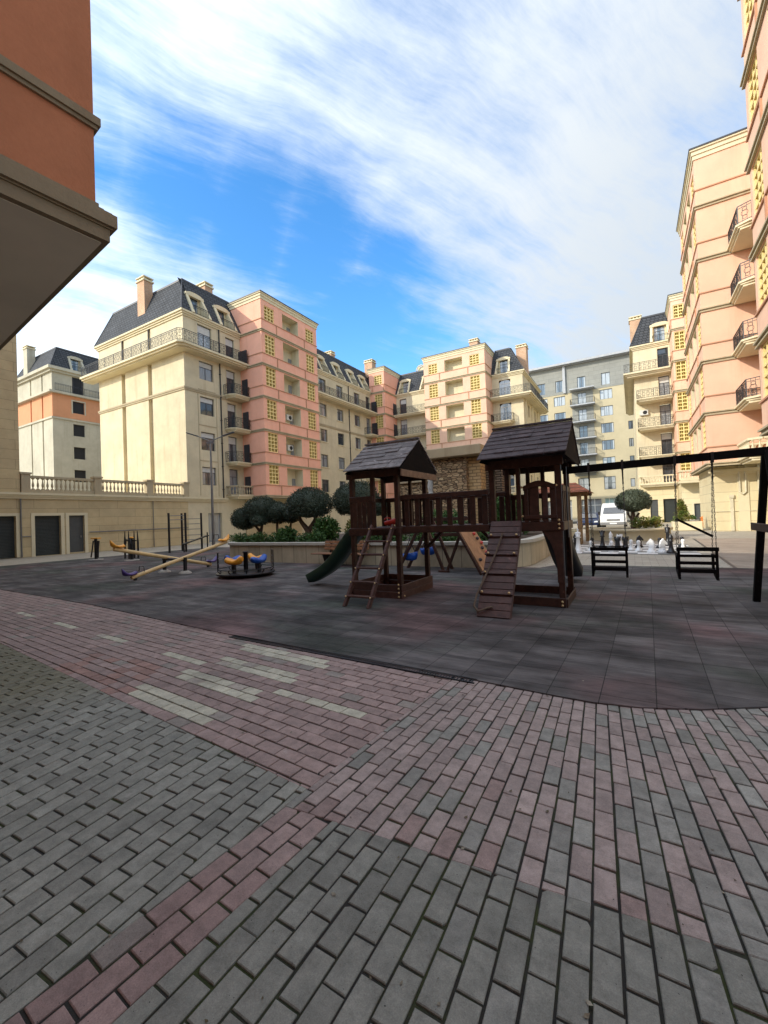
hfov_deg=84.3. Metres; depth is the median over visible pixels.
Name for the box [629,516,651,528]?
shrub
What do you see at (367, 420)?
balcony door
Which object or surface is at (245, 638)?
drain channel
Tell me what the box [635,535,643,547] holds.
chess knight
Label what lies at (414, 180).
sky
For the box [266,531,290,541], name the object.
shrub
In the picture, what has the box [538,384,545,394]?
window
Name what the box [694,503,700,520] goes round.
entrance door
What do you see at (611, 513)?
van
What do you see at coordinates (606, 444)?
window
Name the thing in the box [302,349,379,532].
apartment block
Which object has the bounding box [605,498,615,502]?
shop window
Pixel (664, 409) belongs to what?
balcony door
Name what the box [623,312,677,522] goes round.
apartment block
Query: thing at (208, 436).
window
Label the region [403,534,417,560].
baby swing
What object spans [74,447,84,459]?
window
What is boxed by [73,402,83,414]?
window
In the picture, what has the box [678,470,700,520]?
apartment block
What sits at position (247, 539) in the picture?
shrub
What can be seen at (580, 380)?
balcony door
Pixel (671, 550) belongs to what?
chess bishop
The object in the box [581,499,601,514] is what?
shop window
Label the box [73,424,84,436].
window
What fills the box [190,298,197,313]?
dormer window
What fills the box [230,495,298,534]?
olive tree
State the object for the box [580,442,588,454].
balcony door
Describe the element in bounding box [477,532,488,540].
shrub
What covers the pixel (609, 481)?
window
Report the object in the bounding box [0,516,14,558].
door
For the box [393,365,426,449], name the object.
apartment block
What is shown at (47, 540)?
garage door
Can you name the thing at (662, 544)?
chess knight
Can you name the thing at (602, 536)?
chess queen
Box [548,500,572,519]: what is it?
shop window
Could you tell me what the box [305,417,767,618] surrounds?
wooden playset
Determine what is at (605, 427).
window
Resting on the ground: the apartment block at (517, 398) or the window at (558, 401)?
the apartment block at (517, 398)
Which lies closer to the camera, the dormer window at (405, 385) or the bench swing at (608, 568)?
the bench swing at (608, 568)
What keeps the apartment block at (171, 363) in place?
on the ground
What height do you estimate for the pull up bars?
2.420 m
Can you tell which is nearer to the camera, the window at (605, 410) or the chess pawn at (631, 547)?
the chess pawn at (631, 547)
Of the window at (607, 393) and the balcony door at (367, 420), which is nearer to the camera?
the balcony door at (367, 420)
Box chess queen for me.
[599,530,604,545]
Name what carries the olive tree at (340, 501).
on the planter at (534, 549)
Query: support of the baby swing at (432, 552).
hanging from the climbing frame
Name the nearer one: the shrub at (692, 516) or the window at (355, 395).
the shrub at (692, 516)
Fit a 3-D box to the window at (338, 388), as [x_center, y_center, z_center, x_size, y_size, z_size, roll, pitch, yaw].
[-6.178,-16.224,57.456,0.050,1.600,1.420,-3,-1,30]
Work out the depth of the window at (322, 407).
54.32 m
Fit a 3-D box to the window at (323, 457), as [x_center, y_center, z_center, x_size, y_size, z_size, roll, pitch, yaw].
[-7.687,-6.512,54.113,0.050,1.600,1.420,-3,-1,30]
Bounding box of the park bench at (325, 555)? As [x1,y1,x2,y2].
[311,540,368,561]
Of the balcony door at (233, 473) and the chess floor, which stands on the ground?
the chess floor
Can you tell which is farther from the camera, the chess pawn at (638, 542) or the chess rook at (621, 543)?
the chess rook at (621, 543)
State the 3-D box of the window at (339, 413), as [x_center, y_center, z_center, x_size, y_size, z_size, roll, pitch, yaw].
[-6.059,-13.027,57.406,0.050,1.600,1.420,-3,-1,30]
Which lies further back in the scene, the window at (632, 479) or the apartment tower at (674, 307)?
the window at (632, 479)
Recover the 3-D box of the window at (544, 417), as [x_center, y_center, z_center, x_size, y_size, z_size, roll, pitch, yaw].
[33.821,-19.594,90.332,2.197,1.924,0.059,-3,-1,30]
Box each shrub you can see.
[229,532,248,541]
[243,534,258,541]
[250,531,269,541]
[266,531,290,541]
[276,525,297,541]
[295,532,310,541]
[307,530,325,541]
[312,515,341,540]
[344,519,364,540]
[361,536,382,540]
[391,534,408,541]
[410,532,435,541]
[422,509,468,534]
[433,532,457,540]
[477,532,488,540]
[488,494,522,520]
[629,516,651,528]
[648,515,664,527]
[687,514,698,520]
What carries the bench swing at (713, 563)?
hanging from the wooden playset
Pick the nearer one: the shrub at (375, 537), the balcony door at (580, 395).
the shrub at (375, 537)
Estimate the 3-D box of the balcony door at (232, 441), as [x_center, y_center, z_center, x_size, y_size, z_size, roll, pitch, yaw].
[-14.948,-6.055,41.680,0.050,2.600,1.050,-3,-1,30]
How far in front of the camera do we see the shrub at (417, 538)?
14.79 m
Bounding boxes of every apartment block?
[0,0,117,349]
[0,335,21,558]
[17,345,101,490]
[80,274,253,543]
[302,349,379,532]
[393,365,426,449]
[490,343,548,514]
[529,349,671,519]
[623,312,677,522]
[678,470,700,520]
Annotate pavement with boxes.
[0,590,767,1023]
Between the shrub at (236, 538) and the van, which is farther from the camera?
the van
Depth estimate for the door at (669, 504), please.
47.24 m
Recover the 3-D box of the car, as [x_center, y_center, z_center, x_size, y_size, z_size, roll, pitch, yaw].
[19.503,0.792,40.266,1.790,1.420,4.296,-3,-1,30]
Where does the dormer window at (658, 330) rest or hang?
in the apartment block at (647, 389)
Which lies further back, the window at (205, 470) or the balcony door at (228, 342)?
the balcony door at (228, 342)
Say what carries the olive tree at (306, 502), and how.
on the planter at (534, 549)
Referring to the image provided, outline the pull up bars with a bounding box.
[167,513,202,552]
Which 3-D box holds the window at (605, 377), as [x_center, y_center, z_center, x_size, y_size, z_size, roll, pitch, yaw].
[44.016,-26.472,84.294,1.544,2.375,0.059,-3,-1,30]
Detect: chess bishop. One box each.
[608,531,613,545]
[666,533,675,553]
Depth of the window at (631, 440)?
82.14 m
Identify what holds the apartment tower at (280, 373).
on the ground
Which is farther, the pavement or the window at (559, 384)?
the window at (559, 384)
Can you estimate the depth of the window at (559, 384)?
88.60 m
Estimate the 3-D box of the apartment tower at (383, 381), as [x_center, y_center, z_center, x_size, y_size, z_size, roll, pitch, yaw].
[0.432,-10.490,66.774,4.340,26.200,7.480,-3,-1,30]
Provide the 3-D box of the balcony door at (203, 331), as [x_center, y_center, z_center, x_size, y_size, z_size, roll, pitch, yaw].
[-16.751,-15.832,39.372,0.050,2.700,1.500,-3,-1,30]
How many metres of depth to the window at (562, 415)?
88.57 m
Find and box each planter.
[228,531,550,567]
[589,526,672,540]
[671,521,702,530]
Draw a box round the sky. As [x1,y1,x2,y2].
[16,0,746,375]
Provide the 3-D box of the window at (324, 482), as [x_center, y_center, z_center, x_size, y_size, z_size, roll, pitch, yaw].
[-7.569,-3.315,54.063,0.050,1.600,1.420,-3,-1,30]
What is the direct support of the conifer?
on the planter at (684, 527)
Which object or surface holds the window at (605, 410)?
in the apartment block at (587, 394)
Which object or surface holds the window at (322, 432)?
in the apartment block at (347, 411)
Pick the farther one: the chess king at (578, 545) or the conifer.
the conifer
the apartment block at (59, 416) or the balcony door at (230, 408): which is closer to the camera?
the balcony door at (230, 408)
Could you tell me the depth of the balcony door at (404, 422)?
65.49 m
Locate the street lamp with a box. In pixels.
[186,432,234,549]
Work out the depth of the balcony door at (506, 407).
57.62 m
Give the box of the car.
[577,513,600,526]
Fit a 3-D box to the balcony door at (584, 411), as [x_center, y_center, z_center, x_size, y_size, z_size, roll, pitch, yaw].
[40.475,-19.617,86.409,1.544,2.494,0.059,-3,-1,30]
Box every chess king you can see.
[575,529,582,551]
[664,524,669,545]
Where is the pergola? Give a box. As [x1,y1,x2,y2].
[539,483,592,543]
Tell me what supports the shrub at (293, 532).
on the planter at (534, 549)
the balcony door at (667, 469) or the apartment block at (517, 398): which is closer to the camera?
the balcony door at (667, 469)
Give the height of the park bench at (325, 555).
0.870 m
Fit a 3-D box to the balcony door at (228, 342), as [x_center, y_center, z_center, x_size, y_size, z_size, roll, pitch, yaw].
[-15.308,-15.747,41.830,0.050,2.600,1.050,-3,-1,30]
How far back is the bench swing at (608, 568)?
7.23 m
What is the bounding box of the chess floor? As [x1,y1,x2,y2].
[577,544,701,554]
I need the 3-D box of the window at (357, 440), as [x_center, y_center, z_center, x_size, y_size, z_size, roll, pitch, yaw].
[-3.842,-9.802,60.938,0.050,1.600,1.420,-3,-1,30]
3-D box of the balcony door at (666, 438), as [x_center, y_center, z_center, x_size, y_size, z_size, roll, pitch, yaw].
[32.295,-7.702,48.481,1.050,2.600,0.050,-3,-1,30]
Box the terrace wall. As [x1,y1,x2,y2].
[19,472,189,557]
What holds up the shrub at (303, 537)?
on the planter at (534, 549)
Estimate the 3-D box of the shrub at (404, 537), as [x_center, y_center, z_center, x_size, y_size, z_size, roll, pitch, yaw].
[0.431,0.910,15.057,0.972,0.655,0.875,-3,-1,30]
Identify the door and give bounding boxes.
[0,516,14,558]
[35,516,59,555]
[69,515,83,551]
[72,377,81,394]
[197,324,209,348]
[208,513,220,541]
[225,338,232,357]
[226,370,233,393]
[227,403,234,427]
[228,437,236,461]
[229,469,237,493]
[366,418,369,433]
[400,399,406,413]
[401,420,406,434]
[499,380,510,395]
[500,403,511,420]
[510,475,514,491]
[577,376,585,387]
[578,392,585,403]
[578,409,586,420]
[579,426,587,437]
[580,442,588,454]
[581,459,588,464]
[650,500,658,518]
[657,348,668,367]
[658,376,669,395]
[660,404,670,424]
[661,433,672,453]
[662,464,673,481]
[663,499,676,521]
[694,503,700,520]
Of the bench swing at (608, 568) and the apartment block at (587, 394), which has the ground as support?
the apartment block at (587, 394)
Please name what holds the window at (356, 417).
in the apartment block at (347, 411)
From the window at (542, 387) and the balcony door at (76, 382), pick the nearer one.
the balcony door at (76, 382)
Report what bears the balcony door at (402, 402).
in the apartment block at (411, 393)
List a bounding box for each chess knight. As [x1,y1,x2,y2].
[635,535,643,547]
[646,539,656,552]
[657,538,667,552]
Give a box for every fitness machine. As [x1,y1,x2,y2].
[90,538,102,559]
[124,531,139,560]
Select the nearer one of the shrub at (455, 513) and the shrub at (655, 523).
the shrub at (455, 513)
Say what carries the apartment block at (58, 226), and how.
on the ground
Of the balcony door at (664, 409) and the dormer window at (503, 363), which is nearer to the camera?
the balcony door at (664, 409)
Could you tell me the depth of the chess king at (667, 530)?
18.19 m
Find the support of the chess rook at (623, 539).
on the chess floor
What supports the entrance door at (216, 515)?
in the apartment block at (171, 363)
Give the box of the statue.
[427,480,432,500]
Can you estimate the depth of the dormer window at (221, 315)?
42.34 m
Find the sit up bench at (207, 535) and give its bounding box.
[182,532,208,551]
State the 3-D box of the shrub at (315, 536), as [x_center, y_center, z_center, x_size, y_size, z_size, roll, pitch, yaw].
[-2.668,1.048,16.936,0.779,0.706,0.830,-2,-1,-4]
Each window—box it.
[70,359,77,370]
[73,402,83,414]
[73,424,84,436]
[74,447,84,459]
[75,470,85,481]
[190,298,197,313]
[199,361,211,381]
[200,397,212,416]
[201,432,213,450]
[202,467,215,485]
[218,312,223,325]
[319,378,324,391]
[319,403,325,416]
[320,429,326,441]
[321,454,326,466]
[322,479,327,491]
[336,385,341,397]
[337,409,342,421]
[338,433,342,444]
[339,457,343,468]
[354,393,358,404]
[355,415,358,425]
[355,438,359,448]
[403,382,408,392]
[500,360,507,372]
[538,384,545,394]
[540,415,547,421]
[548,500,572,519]
[554,396,564,406]
[554,412,565,419]
[555,381,562,392]
[578,478,588,489]
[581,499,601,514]
[600,388,611,399]
[600,405,612,415]
[601,372,609,384]
[601,422,613,432]
[602,439,614,449]
[603,456,614,462]
[604,476,615,488]
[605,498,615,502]
[628,420,632,428]
[629,438,633,446]
[631,478,634,486]
[654,326,664,341]
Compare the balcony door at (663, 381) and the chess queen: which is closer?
the chess queen
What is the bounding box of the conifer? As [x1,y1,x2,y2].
[670,498,692,521]
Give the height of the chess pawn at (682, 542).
0.424 m
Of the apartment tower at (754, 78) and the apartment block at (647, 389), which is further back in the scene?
the apartment block at (647, 389)
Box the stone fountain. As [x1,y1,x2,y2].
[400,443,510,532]
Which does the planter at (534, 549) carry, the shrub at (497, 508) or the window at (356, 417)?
the shrub at (497, 508)
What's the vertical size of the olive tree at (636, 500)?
2.357 m
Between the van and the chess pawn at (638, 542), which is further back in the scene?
the van
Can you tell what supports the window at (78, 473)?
in the apartment block at (59, 416)
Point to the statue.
(430, 486)
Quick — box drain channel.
[229,634,476,683]
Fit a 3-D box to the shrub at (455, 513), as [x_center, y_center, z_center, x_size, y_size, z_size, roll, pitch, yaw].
[2.488,0.440,17.683,2.444,1.354,1.847,-3,-1,30]
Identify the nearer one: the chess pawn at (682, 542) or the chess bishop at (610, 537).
the chess pawn at (682, 542)
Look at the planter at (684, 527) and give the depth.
29.43 m
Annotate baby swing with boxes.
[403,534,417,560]
[420,543,434,554]
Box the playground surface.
[0,547,767,711]
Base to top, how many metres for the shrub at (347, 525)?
1.076 m
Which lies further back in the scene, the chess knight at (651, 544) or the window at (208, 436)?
the window at (208, 436)
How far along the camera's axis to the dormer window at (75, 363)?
61.34 m
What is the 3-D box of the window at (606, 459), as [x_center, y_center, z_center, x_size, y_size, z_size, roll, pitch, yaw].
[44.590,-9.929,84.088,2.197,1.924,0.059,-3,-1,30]
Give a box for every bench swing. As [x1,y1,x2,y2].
[587,460,628,577]
[673,452,719,580]
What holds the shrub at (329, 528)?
on the planter at (534, 549)
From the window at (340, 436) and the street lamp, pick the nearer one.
the street lamp
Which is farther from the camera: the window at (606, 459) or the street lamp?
the window at (606, 459)
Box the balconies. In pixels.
[727,200,767,464]
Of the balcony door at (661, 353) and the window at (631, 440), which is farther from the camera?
the window at (631, 440)
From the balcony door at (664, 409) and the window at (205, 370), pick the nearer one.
the window at (205, 370)
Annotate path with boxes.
[692,538,767,567]
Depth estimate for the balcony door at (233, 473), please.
41.73 m
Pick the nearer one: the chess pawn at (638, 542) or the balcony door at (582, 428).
the chess pawn at (638, 542)
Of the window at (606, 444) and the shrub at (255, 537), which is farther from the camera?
the window at (606, 444)
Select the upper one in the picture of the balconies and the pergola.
the balconies
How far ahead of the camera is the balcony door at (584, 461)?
86.31 m
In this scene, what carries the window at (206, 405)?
in the apartment block at (171, 363)
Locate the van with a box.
[598,503,628,526]
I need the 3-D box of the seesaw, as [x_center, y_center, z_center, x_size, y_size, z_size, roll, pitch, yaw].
[-7.172,1.466,14.521,1.550,1.251,4.027,-3,-1,30]
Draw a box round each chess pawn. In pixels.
[628,540,634,549]
[635,540,642,550]
[681,539,684,546]
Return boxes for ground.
[0,518,767,567]
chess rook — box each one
[614,536,620,545]
[616,534,622,545]
[622,536,628,547]
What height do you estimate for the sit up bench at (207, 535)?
1.150 m
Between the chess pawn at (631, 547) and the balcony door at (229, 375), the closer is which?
the chess pawn at (631, 547)
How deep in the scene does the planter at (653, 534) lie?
21.61 m
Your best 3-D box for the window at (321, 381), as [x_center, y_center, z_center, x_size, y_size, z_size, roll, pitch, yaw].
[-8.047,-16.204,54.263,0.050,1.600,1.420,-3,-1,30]
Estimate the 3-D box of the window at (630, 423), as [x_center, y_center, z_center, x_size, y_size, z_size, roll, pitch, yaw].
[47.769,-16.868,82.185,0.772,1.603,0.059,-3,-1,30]
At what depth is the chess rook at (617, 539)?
17.24 m
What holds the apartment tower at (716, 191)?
on the ground
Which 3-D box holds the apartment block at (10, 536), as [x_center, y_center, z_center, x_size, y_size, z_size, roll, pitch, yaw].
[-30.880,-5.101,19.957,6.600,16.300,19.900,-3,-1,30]
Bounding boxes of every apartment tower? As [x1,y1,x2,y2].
[218,289,321,537]
[363,359,403,526]
[421,337,493,449]
[664,291,698,498]
[676,127,767,530]
[737,0,767,436]
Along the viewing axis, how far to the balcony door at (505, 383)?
57.71 m
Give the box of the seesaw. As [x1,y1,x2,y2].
[110,534,228,580]
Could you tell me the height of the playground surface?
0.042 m
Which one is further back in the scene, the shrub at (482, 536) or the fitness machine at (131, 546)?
the fitness machine at (131, 546)
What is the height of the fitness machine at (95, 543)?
1.148 m
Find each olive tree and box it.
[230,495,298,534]
[284,486,332,536]
[331,479,391,516]
[614,488,652,528]
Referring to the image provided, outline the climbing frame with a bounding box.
[401,517,486,574]
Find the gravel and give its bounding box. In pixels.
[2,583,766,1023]
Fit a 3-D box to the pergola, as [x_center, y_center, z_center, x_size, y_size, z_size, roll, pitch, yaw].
[9.427,0.057,22.379,2.850,3.120,3.250,-3,-1,30]
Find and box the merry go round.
[216,549,274,576]
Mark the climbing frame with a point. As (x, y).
(474, 546)
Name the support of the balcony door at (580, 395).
in the apartment block at (587, 394)
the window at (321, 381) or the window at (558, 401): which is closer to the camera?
the window at (321, 381)
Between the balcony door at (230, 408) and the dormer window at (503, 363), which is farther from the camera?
the dormer window at (503, 363)
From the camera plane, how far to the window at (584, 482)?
86.35 m
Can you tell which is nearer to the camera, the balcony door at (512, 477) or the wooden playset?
the wooden playset
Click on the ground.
(665, 560)
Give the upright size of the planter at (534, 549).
0.820 m
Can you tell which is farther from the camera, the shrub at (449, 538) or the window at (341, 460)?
the window at (341, 460)
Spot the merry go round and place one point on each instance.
(238, 560)
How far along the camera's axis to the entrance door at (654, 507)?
47.91 m
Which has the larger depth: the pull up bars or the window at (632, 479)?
the window at (632, 479)
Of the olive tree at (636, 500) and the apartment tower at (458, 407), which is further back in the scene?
the apartment tower at (458, 407)

